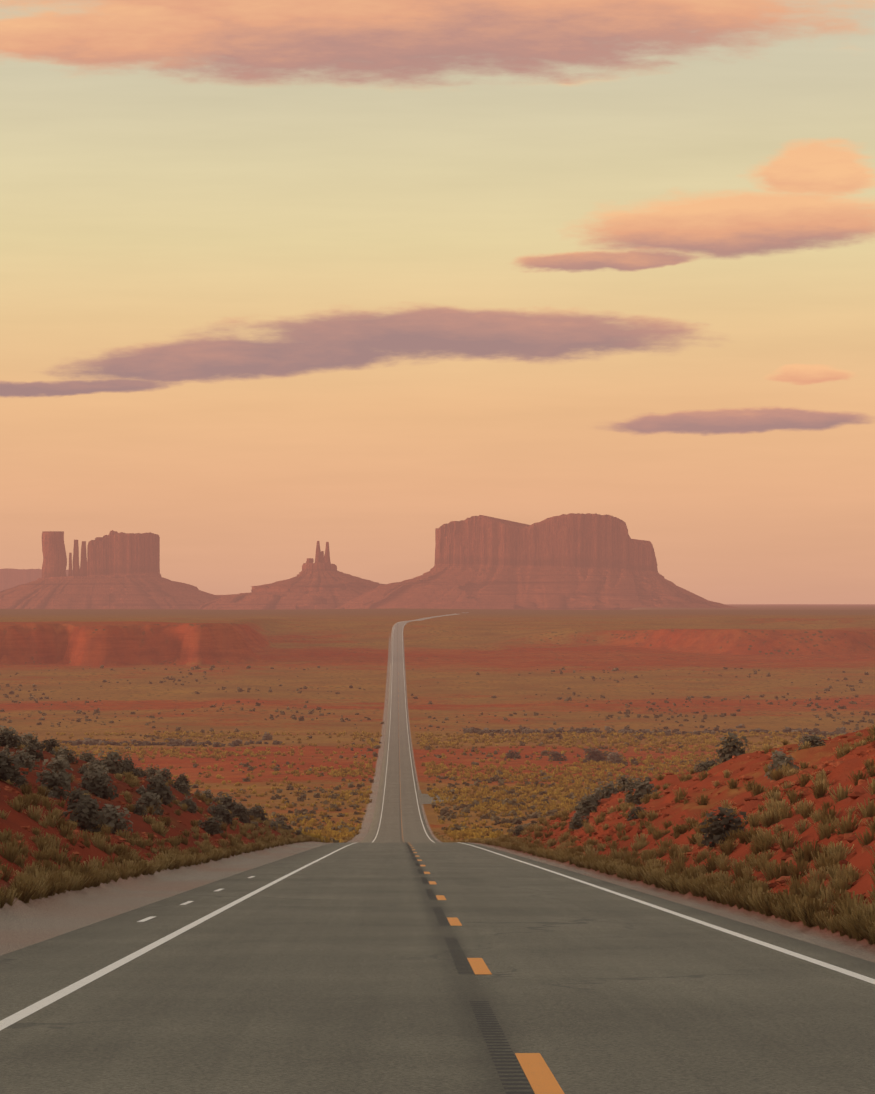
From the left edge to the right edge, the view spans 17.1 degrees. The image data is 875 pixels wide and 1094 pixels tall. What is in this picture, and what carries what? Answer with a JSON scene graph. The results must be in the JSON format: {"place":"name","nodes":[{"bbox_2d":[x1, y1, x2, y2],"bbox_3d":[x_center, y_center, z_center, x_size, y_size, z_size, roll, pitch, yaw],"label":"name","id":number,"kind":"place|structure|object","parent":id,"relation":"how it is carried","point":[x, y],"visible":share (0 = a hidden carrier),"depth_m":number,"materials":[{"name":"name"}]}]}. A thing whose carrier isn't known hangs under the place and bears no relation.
{"place":"outdoors","nodes":[
{"label":"outdoors","id":0,"kind":"place"},
{"bbox_2d":[0,568,72,591],"bbox_3d":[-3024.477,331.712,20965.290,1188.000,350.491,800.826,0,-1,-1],"label":"mesa","id":1,"kind":"structure","parent":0,"point":[10,578],"depth_m":20762.42,"materials":[{"name":"red stone"}]},
{"bbox_2d":[417,790,453,803],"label":"dirt pullout","id":2,"kind":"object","parent":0,"point":[425,798],"depth_m":612.71,"materials":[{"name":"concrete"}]},
{"bbox_2d":[0,612,874,1093],"bbox_3d":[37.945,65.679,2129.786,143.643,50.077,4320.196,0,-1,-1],"label":"road","id":3,"kind":"structure","parent":0,"point":[328,968],"depth_m":24.79,"materials":[{"name":"grey asphalt"}]},
{"bbox_2d":[137,696,564,1093],"bbox_3d":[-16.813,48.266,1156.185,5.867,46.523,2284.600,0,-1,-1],"label":"road markings","id":4,"kind":"object","parent":3,"relation":"on","point":[539,1074],"visible":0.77,"depth_m":17.73,"materials":[{"name":"yellow paint"}]},
{"bbox_2d":[0,604,874,962],"bbox_3d":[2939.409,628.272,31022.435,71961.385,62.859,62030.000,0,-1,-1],"label":"desert ground","id":5,"kind":"structure","parent":0,"point":[672,654],"depth_m":1450.07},
{"bbox_2d":[0,530,220,608],"bbox_3d":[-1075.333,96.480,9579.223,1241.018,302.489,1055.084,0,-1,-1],"label":"butte group","id":6,"kind":"object","parent":5,"relation":"on","point":[116,570],"visible":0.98,"depth_m":9472.51},
{"bbox_2d":[198,541,383,609],"bbox_3d":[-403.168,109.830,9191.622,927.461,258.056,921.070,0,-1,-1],"label":"butte spires","id":7,"kind":"object","parent":5,"relation":"on","point":[321,582],"visible":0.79,"depth_m":9003.43,"materials":[{"name":"brown stone"}]},
{"bbox_2d":[13,730,844,842],"bbox_3d":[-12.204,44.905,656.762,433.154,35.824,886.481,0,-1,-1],"label":"yellow grass","id":8,"kind":"structure","parent":5,"relation":"on","point":[328,832],"depth_m":796.52,"materials":[{"name":"yellow plant"}]},
{"bbox_2d":[0,725,874,944],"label":"dry grass banks","id":9,"kind":"object","parent":5,"relation":"on","point":[809,904],"visible":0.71,"depth_m":57.20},
{"bbox_2d":[0,725,874,846],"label":"bushes","id":10,"kind":"object","parent":5,"relation":"on","point":[96,782],"visible":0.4,"depth_m":101.46,"materials":[{"name":"green plant"}]},
{"bbox_2d":[0,665,874,842],"bbox_3d":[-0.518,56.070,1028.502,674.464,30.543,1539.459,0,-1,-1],"label":"shrubs","id":11,"kind":"object","parent":5,"relation":"on","point":[465,809],"visible":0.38,"depth_m":882.82,"materials":[{"name":"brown plant"}]},
{"bbox_2d":[0,726,874,905],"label":"grass tufts","id":12,"kind":"object","parent":5,"relation":"on","point":[839,838],"visible":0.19,"depth_m":65.43,"materials":[{"name":"green plant"}]},
{"bbox_2d":[20,724,855,746],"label":"desert shrubs","id":13,"kind":"object","parent":5,"relation":"on","point":[238,742],"visible":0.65,"depth_m":1103.40,"materials":[{"name":"green plant"}]},
{"bbox_2d":[335,513,736,609],"bbox_3d":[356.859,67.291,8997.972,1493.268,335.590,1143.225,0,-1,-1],"label":"mesa","id":14,"kind":"structure","parent":5,"relation":"on","point":[579,561],"depth_m":8846.36,"materials":[{"name":"red stone"}]},
{"bbox_2d":[262,732,811,763],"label":"bushes","id":15,"kind":"object","parent":5,"relation":"on","point":[613,757],"visible":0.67,"depth_m":849.72,"materials":[{"name":"green plant"}]},
{"bbox_2d":[0,0,874,603],"label":"sky","id":16,"kind":"structure","parent":0,"point":[279,278],"materials":[{"name":"orange"}]}
]}

